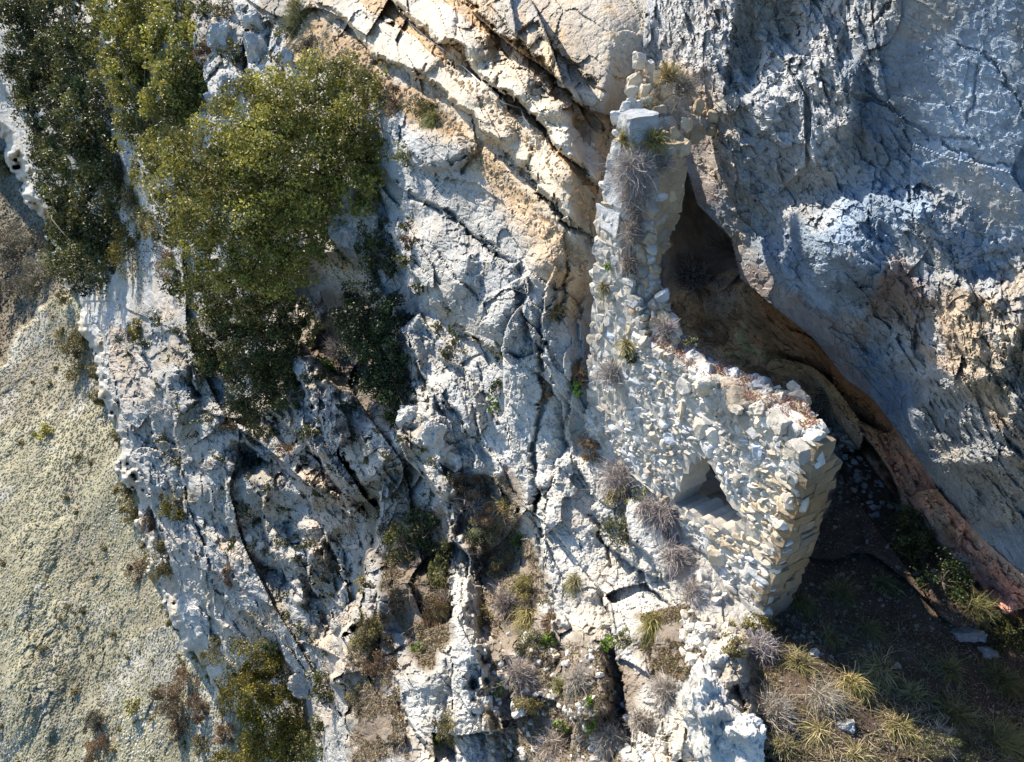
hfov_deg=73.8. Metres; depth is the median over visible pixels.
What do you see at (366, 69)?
bush
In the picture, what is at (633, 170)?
dry shrub
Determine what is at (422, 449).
cushion plant
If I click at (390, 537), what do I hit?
bush
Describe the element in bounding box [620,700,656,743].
dry shrub
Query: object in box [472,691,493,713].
boulder
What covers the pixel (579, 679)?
dry shrub
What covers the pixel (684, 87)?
dry shrub
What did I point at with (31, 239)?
bush
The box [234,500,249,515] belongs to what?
cushion plant
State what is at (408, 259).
cushion plant
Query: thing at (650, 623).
grass tuft
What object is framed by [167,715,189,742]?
bush
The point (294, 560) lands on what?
cushion plant
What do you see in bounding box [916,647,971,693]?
grass tuft
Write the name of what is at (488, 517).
bush
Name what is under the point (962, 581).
bush
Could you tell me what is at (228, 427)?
bush
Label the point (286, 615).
cushion plant
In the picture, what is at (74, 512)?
scrub bush
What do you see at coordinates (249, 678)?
oak tree
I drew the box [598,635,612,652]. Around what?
weed
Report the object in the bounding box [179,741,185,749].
scrub bush
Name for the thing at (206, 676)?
scrub bush
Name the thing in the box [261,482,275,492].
cushion plant
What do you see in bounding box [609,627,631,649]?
bush
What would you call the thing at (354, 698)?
bush
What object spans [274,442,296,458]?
bush
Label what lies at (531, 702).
bush
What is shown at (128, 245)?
bush
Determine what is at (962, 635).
boulder
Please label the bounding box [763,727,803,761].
grass tuft
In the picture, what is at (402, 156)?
bush
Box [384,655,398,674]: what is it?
bush
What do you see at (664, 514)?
dry shrub
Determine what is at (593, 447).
bush
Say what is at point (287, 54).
boulder
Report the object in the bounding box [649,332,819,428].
stonecrop
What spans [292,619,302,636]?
cushion plant
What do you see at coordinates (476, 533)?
bush
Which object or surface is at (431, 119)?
grass tuft
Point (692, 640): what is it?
pebbles
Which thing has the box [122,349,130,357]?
cushion plant
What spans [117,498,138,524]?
scrub bush
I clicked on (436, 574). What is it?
bush
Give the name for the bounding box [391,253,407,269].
bush
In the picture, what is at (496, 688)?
weed
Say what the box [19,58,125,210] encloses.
oak tree
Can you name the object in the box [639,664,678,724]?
dry shrub
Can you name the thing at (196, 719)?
bush
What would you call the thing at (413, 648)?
weed
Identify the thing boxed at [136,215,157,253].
bush
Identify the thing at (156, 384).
cushion plant
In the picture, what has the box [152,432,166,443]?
cushion plant
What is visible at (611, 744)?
dry shrub
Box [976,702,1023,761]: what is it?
grass tuft
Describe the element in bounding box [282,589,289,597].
cushion plant
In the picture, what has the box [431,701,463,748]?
bush
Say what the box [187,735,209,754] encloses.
bush
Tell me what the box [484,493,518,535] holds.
grass tuft
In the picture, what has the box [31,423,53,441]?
bush
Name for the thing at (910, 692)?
grass tuft
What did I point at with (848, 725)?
boulder
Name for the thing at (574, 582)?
grass tuft
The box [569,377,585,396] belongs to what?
weed
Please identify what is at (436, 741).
weed
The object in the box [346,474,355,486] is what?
cushion plant
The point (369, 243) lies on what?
evergreen bush
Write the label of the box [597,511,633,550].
bush
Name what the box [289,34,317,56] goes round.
bush
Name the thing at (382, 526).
bush
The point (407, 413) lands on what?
boulder
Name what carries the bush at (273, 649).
on the cliff
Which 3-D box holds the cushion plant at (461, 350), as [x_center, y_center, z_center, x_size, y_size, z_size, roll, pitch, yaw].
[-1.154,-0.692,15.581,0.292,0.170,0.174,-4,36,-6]
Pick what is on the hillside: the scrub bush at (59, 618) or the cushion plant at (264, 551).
the scrub bush at (59, 618)
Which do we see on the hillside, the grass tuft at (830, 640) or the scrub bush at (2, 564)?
the scrub bush at (2, 564)
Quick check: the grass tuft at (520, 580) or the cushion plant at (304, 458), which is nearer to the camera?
the grass tuft at (520, 580)
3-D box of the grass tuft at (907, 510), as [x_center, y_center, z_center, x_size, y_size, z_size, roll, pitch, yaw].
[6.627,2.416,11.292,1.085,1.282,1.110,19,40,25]
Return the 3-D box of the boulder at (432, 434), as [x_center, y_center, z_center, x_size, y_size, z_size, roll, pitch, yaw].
[-1.698,1.171,15.048,0.562,0.729,0.517,0,35,0]
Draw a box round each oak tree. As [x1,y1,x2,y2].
[0,0,100,117]
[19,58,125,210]
[26,162,123,299]
[81,0,207,170]
[127,47,390,303]
[157,254,323,430]
[212,633,313,761]
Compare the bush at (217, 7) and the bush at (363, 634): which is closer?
the bush at (363, 634)
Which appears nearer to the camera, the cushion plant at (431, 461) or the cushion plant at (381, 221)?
the cushion plant at (431, 461)
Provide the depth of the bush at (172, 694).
47.61 m
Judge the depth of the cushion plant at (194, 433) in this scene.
30.75 m
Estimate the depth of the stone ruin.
9.85 m
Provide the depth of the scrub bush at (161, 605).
51.06 m
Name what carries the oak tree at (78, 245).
on the cliff
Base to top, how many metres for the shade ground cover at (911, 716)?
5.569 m
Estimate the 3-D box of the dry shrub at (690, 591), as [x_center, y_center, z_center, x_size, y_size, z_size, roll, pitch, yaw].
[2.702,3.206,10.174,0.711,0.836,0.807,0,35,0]
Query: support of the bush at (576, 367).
on the cliff
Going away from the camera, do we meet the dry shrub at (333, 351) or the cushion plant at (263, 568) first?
the dry shrub at (333, 351)
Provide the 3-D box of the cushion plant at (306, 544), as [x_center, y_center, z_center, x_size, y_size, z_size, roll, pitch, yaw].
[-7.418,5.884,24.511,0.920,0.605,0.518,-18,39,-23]
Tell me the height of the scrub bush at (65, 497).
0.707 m
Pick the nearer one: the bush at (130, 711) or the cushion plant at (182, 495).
the cushion plant at (182, 495)
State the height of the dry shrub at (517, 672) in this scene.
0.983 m
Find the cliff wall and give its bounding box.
[643,0,1023,573]
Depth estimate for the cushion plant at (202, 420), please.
29.55 m
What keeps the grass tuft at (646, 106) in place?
on the stone ruin
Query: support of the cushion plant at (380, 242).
on the cliff
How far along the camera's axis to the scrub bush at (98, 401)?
70.32 m
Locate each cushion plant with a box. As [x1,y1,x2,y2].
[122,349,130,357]
[135,338,149,349]
[149,312,161,326]
[152,378,159,389]
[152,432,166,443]
[169,324,190,337]
[171,455,180,465]
[172,403,188,416]
[177,489,187,501]
[187,431,198,437]
[188,413,214,423]
[210,454,231,463]
[226,536,235,550]
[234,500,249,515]
[243,471,254,479]
[244,539,258,551]
[252,516,259,525]
[257,565,276,573]
[259,548,266,556]
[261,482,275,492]
[272,537,289,548]
[276,506,292,511]
[280,609,289,622]
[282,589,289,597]
[290,557,301,565]
[292,533,299,539]
[292,537,317,549]
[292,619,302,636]
[300,452,307,462]
[300,604,311,613]
[309,489,321,497]
[325,463,335,473]
[325,591,334,597]
[334,563,343,572]
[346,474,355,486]
[347,424,355,438]
[361,456,367,464]
[372,428,383,436]
[373,505,379,520]
[374,233,385,247]
[378,216,389,224]
[380,452,391,459]
[395,434,405,442]
[396,216,413,231]
[403,254,417,264]
[408,278,424,291]
[414,444,426,452]
[424,456,441,466]
[430,321,442,332]
[445,307,450,314]
[445,471,453,481]
[455,348,467,352]
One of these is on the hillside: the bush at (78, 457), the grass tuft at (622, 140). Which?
the bush at (78, 457)
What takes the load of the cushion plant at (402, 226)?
on the cliff
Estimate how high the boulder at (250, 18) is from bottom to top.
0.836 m
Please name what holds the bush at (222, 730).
on the hillside
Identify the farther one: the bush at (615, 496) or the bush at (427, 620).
the bush at (427, 620)
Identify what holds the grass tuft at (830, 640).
on the ledge ground at (700, 230)
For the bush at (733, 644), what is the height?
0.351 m
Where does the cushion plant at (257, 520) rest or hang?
on the cliff
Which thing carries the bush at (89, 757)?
on the hillside
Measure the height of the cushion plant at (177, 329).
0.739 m
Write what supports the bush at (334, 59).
on the cliff
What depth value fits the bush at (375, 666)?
15.92 m
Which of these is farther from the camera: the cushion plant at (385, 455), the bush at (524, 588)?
the cushion plant at (385, 455)
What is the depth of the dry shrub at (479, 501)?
15.15 m
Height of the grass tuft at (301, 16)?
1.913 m
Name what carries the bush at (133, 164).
on the cliff
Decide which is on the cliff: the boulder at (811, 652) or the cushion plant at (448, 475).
the cushion plant at (448, 475)
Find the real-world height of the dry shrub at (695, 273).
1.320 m
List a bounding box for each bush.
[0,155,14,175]
[0,215,30,278]
[0,273,32,305]
[0,558,5,566]
[1,253,55,303]
[6,90,36,132]
[17,438,23,446]
[25,220,50,252]
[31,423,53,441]
[36,645,46,653]
[47,379,52,389]
[51,324,88,383]
[53,327,63,338]
[54,290,68,305]
[57,614,64,621]
[59,494,68,499]
[70,688,82,695]
[72,453,82,460]
[72,507,77,514]
[73,116,110,190]
[77,334,86,348]
[78,607,85,614]
[82,709,104,734]
[83,732,109,761]
[84,48,117,143]
[85,364,98,382]
[87,387,104,406]
[91,138,131,208]
[98,44,123,98]
[100,544,107,552]
[104,216,140,280]
[108,629,115,639]
[108,746,116,753]
[109,428,120,442]
[111,480,132,503]
[115,724,121,733]
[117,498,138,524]
[120,181,146,222]
[123,554,147,586]
[123,698,139,716]
[127,318,142,343]
[128,142,156,194]
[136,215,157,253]
[138,540,148,554]
[139,505,155,541]
[142,537,172,582]
[149,666,200,719]
[153,246,174,281]
[156,481,188,523]
[158,597,165,611]
[164,612,179,631]
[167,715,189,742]
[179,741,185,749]
[186,693,209,725]
[187,0,212,16]
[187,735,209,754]
[191,35,211,68]
[191,651,199,662]
[198,634,220,668]
[204,671,209,683]
[206,0,235,16]
[210,720,236,748]
[210,747,250,761]
[215,563,234,589]
[218,37,246,68]
[218,418,249,430]
[218,705,225,717]
[244,457,262,468]
[245,423,280,441]
[257,641,282,656]
[270,24,299,45]
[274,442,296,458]
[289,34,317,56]
[290,385,304,400]
[290,713,325,761]
[291,425,321,439]
[298,370,329,383]
[304,667,334,705]
[310,56,342,73]
[326,275,417,425]
[335,400,362,416]
[344,683,362,723]
[345,64,373,91]
[353,218,398,280]
[353,571,371,594]
[353,612,383,653]
[360,649,386,677]
[376,510,390,545]
[382,519,429,564]
[383,82,401,118]
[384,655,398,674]
[389,140,411,167]
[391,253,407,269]
[396,234,418,250]
[396,503,451,560]
[398,96,436,121]
[421,596,449,629]
[423,537,451,593]
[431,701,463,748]
[438,326,460,362]
[440,472,494,502]
[463,520,496,545]
[468,501,506,530]
[477,605,494,627]
[487,549,514,578]
[488,378,501,396]
[489,342,502,365]
[511,695,544,715]
[514,573,536,600]
[515,627,543,657]
[537,377,552,402]
[540,612,555,634]
[547,304,567,321]
[571,361,587,384]
[575,431,600,461]
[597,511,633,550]
[602,483,628,517]
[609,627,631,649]
[623,487,647,504]
[625,350,637,363]
[680,335,698,347]
[721,631,748,658]
[739,612,778,632]
[888,507,936,561]
[908,727,982,761]
[910,544,974,602]
[985,614,1023,655]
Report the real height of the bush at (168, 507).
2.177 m
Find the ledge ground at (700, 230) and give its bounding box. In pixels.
[662,184,1023,761]
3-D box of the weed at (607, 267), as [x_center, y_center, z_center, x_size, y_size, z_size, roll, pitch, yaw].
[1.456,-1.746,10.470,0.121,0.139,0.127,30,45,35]
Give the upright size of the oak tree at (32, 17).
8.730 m
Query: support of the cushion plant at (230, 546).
on the cliff
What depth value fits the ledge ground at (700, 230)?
10.04 m
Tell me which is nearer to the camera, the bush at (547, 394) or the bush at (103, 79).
the bush at (547, 394)
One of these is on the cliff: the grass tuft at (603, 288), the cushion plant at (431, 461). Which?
the cushion plant at (431, 461)
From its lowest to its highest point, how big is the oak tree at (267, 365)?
5.613 m
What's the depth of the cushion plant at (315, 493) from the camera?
22.83 m
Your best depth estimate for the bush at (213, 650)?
37.96 m
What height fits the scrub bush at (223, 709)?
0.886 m
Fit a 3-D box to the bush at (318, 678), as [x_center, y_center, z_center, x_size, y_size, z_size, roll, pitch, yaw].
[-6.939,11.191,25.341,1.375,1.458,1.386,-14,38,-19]
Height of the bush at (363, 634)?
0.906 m
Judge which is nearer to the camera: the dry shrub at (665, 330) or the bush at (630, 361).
the dry shrub at (665, 330)
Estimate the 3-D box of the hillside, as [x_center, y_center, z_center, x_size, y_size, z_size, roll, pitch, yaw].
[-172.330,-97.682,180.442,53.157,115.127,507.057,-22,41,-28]
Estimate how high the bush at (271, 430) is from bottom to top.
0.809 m
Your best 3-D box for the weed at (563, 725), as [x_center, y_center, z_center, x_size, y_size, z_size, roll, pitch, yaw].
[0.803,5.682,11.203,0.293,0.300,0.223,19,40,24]
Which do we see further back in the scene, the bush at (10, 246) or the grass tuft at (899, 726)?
the bush at (10, 246)
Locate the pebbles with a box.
[292,12,1023,761]
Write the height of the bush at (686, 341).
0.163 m
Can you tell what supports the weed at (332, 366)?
on the cliff
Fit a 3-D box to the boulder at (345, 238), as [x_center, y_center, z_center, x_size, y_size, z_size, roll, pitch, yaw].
[-4.562,-4.587,19.802,1.437,2.092,1.900,0,35,0]
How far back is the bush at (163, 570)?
40.33 m
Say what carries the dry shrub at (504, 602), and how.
on the cliff
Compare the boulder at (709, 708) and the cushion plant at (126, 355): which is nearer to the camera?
the boulder at (709, 708)
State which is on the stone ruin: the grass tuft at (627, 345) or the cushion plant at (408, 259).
the grass tuft at (627, 345)
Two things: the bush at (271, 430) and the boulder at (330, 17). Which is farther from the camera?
the bush at (271, 430)
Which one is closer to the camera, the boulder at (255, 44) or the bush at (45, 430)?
the boulder at (255, 44)
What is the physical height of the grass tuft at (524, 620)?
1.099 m
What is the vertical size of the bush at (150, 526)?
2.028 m
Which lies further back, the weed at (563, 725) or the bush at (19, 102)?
the bush at (19, 102)
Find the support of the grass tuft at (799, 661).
on the ledge ground at (700, 230)
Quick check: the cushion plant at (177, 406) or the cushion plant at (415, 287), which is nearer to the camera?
the cushion plant at (415, 287)
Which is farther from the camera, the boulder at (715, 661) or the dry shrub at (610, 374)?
the dry shrub at (610, 374)
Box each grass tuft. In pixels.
[277,0,309,40]
[280,0,309,24]
[347,637,359,651]
[415,109,442,135]
[427,599,451,621]
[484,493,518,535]
[502,597,537,634]
[505,566,531,601]
[546,674,565,695]
[558,572,583,599]
[591,281,611,304]
[604,121,646,158]
[610,333,637,369]
[614,601,666,653]
[635,125,674,173]
[638,90,658,110]
[645,57,693,97]
[719,618,744,630]
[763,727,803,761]
[770,643,829,682]
[783,583,827,624]
[786,707,844,761]
[810,400,824,418]
[811,616,851,658]
[814,564,868,616]
[824,658,887,713]
[835,734,878,761]
[840,608,898,649]
[844,644,909,700]
[858,568,906,602]
[869,697,933,756]
[880,493,936,537]
[889,673,936,715]
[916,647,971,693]
[922,679,996,749]
[950,578,1014,648]
[974,650,1023,705]
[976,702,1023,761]
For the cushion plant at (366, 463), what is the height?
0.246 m
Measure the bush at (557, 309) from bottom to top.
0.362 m
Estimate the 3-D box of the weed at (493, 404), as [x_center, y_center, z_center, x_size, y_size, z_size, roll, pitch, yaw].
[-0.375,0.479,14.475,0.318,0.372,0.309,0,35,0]
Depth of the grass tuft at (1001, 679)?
9.04 m
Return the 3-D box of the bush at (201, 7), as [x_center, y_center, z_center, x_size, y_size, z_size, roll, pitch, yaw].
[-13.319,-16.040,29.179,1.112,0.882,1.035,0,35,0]
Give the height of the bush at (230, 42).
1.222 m
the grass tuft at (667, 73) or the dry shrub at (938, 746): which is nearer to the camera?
the dry shrub at (938, 746)
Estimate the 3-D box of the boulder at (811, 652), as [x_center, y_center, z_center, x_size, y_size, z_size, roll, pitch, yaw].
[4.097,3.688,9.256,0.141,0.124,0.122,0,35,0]
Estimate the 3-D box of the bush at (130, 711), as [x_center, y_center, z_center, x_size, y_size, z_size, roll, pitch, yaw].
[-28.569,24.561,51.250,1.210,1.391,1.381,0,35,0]
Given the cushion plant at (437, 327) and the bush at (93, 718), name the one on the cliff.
the cushion plant at (437, 327)
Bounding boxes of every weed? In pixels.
[316,356,337,371]
[409,641,424,651]
[432,733,442,747]
[488,395,499,414]
[493,681,503,697]
[509,531,521,549]
[540,632,555,647]
[552,718,569,734]
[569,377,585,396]
[584,695,593,708]
[585,715,597,733]
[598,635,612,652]
[602,263,610,270]
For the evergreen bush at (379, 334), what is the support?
on the cliff
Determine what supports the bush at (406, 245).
on the cliff
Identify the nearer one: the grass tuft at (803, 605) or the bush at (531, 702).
the grass tuft at (803, 605)
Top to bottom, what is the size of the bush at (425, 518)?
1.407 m
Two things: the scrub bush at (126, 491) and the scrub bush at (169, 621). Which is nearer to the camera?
the scrub bush at (169, 621)
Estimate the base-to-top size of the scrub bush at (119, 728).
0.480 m
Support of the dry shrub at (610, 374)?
on the stone ruin
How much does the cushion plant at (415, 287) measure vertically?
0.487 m
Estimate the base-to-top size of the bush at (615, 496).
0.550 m
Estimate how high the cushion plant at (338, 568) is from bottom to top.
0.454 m
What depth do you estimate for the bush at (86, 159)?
39.65 m
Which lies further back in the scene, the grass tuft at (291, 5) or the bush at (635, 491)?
the grass tuft at (291, 5)
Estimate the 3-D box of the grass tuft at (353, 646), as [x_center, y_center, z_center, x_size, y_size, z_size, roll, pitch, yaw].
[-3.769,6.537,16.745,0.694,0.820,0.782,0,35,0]
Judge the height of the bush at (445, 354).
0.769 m
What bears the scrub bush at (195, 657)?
on the cliff
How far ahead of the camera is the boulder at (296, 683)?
28.12 m
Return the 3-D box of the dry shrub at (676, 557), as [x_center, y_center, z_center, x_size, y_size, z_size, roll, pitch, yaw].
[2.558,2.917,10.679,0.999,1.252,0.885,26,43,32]
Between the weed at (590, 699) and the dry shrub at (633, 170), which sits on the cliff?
the weed at (590, 699)
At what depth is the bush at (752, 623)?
9.47 m
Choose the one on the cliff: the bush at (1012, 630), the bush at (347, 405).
the bush at (347, 405)
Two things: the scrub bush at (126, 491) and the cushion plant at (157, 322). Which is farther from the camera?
the scrub bush at (126, 491)
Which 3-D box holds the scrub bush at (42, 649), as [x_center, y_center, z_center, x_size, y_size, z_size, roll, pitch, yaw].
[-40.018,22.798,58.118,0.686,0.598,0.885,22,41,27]
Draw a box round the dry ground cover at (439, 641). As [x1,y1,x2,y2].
[115,147,822,761]
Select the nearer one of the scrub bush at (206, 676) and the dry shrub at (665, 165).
the dry shrub at (665, 165)
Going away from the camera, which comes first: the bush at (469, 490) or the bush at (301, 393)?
the bush at (469, 490)
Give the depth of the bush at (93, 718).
52.43 m
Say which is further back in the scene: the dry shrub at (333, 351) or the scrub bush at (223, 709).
the scrub bush at (223, 709)
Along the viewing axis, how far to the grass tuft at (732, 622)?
9.56 m
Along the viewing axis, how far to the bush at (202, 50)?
27.92 m
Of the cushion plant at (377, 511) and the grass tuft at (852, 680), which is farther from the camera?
the cushion plant at (377, 511)
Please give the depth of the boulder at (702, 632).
9.29 m
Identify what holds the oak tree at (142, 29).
on the cliff
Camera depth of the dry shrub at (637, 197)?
9.44 m
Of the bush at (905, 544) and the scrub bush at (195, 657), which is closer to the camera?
the bush at (905, 544)
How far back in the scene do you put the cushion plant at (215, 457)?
29.27 m
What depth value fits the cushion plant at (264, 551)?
29.20 m
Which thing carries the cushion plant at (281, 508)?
on the cliff
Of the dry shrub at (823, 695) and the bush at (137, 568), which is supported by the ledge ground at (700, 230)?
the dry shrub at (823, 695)
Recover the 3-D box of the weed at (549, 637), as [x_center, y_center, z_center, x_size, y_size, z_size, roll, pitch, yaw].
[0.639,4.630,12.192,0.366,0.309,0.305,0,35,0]
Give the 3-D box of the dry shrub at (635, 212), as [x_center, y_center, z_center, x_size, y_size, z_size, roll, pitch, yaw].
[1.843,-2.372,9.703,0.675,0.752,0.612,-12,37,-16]
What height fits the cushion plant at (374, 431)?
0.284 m
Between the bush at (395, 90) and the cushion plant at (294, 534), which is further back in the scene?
the cushion plant at (294, 534)
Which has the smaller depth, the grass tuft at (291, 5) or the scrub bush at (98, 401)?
the grass tuft at (291, 5)
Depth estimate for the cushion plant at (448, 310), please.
15.63 m
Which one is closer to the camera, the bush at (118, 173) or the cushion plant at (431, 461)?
the cushion plant at (431, 461)
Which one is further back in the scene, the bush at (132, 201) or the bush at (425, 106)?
the bush at (132, 201)
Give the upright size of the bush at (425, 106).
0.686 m
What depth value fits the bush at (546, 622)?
12.35 m
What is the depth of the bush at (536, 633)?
12.20 m
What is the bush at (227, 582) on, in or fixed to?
on the cliff
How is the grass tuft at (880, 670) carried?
on the ledge ground at (700, 230)
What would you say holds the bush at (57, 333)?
on the hillside
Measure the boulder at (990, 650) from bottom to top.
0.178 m
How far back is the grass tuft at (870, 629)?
9.61 m
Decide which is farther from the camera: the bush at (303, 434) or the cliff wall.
the bush at (303, 434)
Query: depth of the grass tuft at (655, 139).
9.13 m
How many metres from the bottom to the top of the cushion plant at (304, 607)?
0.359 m
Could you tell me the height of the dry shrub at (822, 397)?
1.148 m
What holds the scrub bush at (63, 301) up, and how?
on the hillside
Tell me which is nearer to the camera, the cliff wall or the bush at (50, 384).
the cliff wall
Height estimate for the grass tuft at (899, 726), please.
1.553 m
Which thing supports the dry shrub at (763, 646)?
on the ledge ground at (700, 230)
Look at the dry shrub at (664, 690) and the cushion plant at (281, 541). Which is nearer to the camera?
the dry shrub at (664, 690)
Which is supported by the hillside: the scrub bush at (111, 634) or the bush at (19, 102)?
the scrub bush at (111, 634)
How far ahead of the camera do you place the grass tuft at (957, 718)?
8.50 m
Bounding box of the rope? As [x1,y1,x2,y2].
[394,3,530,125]
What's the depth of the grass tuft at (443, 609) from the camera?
16.12 m
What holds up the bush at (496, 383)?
on the cliff
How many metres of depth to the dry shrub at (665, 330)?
9.16 m
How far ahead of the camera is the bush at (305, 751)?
26.65 m
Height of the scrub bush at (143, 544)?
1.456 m
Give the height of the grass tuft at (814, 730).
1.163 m
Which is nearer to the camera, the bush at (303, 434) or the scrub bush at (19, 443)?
the bush at (303, 434)
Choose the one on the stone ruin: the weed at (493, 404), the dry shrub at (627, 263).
the dry shrub at (627, 263)
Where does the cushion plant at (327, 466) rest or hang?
on the cliff
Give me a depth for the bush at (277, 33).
24.45 m
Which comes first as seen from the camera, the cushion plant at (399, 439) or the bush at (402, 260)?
the cushion plant at (399, 439)
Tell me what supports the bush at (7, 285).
on the hillside
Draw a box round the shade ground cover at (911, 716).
[297,22,1023,761]
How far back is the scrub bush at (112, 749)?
51.04 m
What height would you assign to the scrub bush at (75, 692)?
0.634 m
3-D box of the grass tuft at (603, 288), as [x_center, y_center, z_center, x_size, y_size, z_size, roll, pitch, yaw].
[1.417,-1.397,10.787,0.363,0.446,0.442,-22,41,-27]
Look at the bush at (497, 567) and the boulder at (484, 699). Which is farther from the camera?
the bush at (497, 567)
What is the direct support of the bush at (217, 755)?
on the hillside
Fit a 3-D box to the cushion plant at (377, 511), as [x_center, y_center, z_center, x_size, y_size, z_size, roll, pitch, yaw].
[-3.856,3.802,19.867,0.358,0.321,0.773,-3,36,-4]
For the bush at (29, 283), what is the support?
on the hillside
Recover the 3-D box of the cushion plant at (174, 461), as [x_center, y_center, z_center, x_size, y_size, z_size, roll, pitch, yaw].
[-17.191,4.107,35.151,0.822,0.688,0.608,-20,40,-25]
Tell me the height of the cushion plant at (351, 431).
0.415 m
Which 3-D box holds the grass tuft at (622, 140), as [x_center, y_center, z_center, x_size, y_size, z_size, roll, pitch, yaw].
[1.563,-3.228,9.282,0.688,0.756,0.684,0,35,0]
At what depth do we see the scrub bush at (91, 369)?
73.30 m
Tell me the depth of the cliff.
15.17 m
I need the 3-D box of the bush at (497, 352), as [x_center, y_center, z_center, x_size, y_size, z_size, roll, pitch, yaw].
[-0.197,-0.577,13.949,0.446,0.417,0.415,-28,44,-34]
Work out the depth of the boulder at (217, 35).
27.41 m
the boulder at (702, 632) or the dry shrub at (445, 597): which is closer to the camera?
the boulder at (702, 632)
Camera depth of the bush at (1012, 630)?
9.45 m
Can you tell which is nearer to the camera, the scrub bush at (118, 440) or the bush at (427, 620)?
the bush at (427, 620)
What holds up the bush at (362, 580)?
on the cliff
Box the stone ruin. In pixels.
[583,51,842,619]
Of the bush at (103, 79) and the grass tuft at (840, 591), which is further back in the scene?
the bush at (103, 79)
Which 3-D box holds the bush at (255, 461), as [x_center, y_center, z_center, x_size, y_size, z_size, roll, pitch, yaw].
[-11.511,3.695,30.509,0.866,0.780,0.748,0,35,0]
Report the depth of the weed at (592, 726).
9.65 m
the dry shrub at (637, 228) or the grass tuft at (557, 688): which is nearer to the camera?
the dry shrub at (637, 228)
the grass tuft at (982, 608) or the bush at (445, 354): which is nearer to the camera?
the grass tuft at (982, 608)
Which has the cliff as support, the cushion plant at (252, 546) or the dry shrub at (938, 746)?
the cushion plant at (252, 546)
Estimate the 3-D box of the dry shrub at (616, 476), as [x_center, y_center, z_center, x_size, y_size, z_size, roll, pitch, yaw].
[1.929,1.851,12.053,1.466,1.496,1.348,0,35,0]
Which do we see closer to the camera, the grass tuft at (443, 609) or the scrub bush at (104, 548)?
the grass tuft at (443, 609)
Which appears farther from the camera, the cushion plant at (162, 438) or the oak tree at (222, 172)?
the cushion plant at (162, 438)
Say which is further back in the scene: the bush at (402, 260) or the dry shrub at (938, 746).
the bush at (402, 260)
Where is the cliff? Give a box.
[0,0,1023,761]
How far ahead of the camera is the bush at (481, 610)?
13.82 m
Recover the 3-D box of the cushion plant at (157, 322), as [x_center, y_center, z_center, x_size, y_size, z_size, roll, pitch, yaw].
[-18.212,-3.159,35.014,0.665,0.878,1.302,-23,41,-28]
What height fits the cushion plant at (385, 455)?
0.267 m
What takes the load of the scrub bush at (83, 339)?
on the hillside
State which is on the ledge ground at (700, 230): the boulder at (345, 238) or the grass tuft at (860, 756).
the grass tuft at (860, 756)
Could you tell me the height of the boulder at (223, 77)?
1.084 m
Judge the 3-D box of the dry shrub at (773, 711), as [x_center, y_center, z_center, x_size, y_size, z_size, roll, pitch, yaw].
[3.226,4.201,8.579,1.039,1.153,1.121,0,35,0]
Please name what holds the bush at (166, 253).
on the cliff
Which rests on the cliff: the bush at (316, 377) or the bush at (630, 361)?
the bush at (316, 377)
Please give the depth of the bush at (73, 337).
76.90 m
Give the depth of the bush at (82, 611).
59.06 m
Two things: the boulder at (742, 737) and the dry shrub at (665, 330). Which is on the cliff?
the boulder at (742, 737)
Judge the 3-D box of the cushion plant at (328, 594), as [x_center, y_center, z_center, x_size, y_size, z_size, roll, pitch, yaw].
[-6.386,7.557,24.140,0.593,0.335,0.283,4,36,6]
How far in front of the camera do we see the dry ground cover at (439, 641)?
14.72 m
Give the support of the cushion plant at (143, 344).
on the cliff
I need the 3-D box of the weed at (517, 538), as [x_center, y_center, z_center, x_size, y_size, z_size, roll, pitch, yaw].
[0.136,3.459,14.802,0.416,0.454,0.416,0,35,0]
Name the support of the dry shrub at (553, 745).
on the cliff
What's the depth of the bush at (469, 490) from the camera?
15.15 m
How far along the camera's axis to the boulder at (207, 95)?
26.08 m
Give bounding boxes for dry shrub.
[320,333,346,363]
[423,585,452,618]
[447,484,492,537]
[482,584,520,623]
[491,648,541,697]
[525,716,570,761]
[558,662,593,713]
[582,452,645,518]
[582,711,632,761]
[585,352,623,401]
[592,137,672,217]
[604,212,655,267]
[608,178,660,236]
[613,244,645,291]
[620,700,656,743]
[622,198,665,239]
[628,492,661,533]
[632,491,685,541]
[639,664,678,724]
[647,315,680,352]
[648,531,700,590]
[651,147,685,179]
[654,68,708,116]
[666,249,716,315]
[672,571,717,612]
[739,615,790,668]
[749,676,806,749]
[794,668,862,728]
[808,380,835,428]
[916,709,974,761]
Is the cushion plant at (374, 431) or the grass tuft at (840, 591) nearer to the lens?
the grass tuft at (840, 591)
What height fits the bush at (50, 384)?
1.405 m
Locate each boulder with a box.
[203,92,225,114]
[206,21,231,49]
[217,74,245,96]
[242,10,265,29]
[243,31,266,62]
[278,49,293,67]
[287,673,308,698]
[326,12,340,21]
[328,188,369,260]
[396,405,417,427]
[421,421,446,447]
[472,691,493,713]
[681,657,735,761]
[694,625,717,643]
[705,649,728,677]
[715,708,766,761]
[809,648,819,656]
[836,718,854,733]
[950,626,986,642]
[977,646,998,658]
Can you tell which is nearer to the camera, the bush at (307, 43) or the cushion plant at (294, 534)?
the bush at (307, 43)
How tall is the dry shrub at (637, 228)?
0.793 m
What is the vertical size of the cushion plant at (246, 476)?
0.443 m
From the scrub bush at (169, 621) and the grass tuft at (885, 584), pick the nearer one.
the grass tuft at (885, 584)
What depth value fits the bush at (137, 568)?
56.02 m
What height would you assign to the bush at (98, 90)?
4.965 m
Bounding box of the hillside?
[0,138,274,761]
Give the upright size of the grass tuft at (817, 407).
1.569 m

